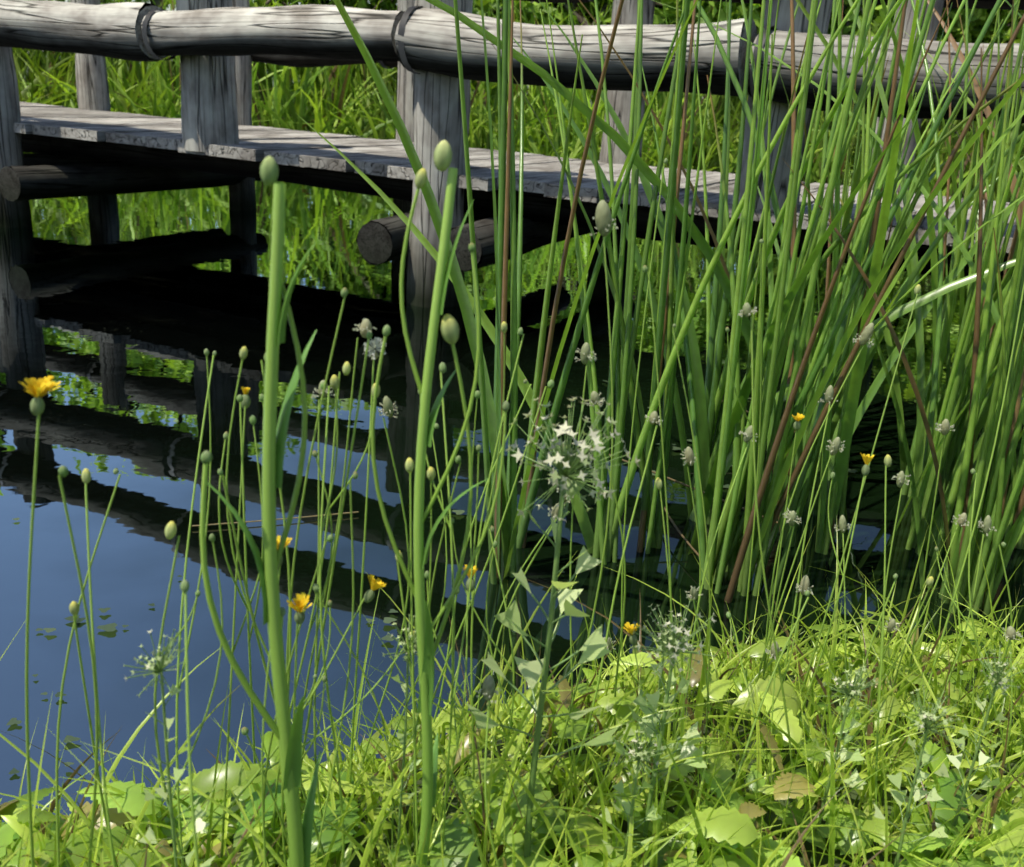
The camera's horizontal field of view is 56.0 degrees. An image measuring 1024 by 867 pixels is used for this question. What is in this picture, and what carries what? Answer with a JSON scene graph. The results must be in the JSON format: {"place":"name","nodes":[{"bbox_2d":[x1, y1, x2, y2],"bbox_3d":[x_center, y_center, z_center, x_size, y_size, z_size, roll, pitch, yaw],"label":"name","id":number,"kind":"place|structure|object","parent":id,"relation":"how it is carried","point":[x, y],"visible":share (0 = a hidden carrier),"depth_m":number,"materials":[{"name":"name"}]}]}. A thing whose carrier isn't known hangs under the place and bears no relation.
{"place":"outdoors","nodes":[
{"label":"outdoors","id":0,"kind":"place"},
{"bbox_2d":[0,152,1023,824],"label":"pond water","id":1,"kind":"structure","parent":0,"point":[120,314],"depth_m":1.93,"materials":[{"name":"liquid"}]},
{"bbox_2d":[7,380,857,773],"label":"floating leaves","id":2,"kind":"object","parent":1,"relation":"on","point":[113,628],"visible":0.45,"depth_m":1.38,"materials":[{"name":"green plant"}]},
{"bbox_2d":[12,0,1023,201],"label":"grass","id":3,"kind":"structure","parent":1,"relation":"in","point":[355,109],"depth_m":8.94,"materials":[{"name":"green plant"}]},
{"bbox_2d":[24,52,1023,866],"bbox_3d":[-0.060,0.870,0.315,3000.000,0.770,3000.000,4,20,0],"label":"ground","id":4,"kind":"structure","parent":0,"point":[768,820],"depth_m":0.85,"materials":[{"name":"green plant"}]},
{"bbox_2d":[56,0,164,76],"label":"tree","id":5,"kind":"object","parent":4,"relation":"on","point":[157,2],"visible":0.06,"depth_m":17.14,"materials":[{"name":"green plant"}]},
{"bbox_2d":[100,0,174,63],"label":"tree","id":6,"kind":"object","parent":4,"relation":"on","point":[112,1],"visible":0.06,"depth_m":23.25,"materials":[{"name":"green plant"}]},
{"bbox_2d":[163,0,396,119],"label":"tree","id":7,"kind":"object","parent":4,"relation":"on","point":[365,4],"visible":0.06,"depth_m":10.19,"materials":[{"name":"green plant"}]},
{"bbox_2d":[255,0,545,111],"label":"tree","id":8,"kind":"object","parent":4,"relation":"on","point":[493,4],"visible":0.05,"depth_m":10.61,"materials":[{"name":"green plant"}]},
{"bbox_2d":[0,140,1023,866],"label":"wildflowers","id":9,"kind":"object","parent":4,"relation":"on","point":[134,824],"visible":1,"depth_m":0.71,"materials":[{"name":"green plant"}]},
{"bbox_2d":[0,0,1023,307],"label":"footbridge","id":10,"kind":"object","parent":4,"relation":"on","point":[94,144],"visible":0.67,"depth_m":3.50,"materials":[{"name":"grey wood"}]},
{"bbox_2d":[388,0,746,126],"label":"tree","id":11,"kind":"object","parent":4,"relation":"on","point":[530,8],"visible":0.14,"depth_m":10.14,"materials":[{"name":"green plant"}]},
{"bbox_2d":[298,0,1023,614],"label":"rush clump","id":12,"kind":"object","parent":4,"relation":"on","point":[972,398],"visible":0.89,"depth_m":1.54,"materials":[{"name":"green plant"}]},
{"bbox_2d":[678,0,1009,36],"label":"tree","id":13,"kind":"object","parent":4,"relation":"on","point":[878,18],"visible":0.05,"depth_m":9.35,"materials":[{"name":"green plant"}]},
{"bbox_2d":[828,0,1023,134],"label":"tree","id":14,"kind":"object","parent":4,"relation":"on","point":[978,18],"visible":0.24,"depth_m":9.35,"materials":[{"name":"green plant"}]}
]}

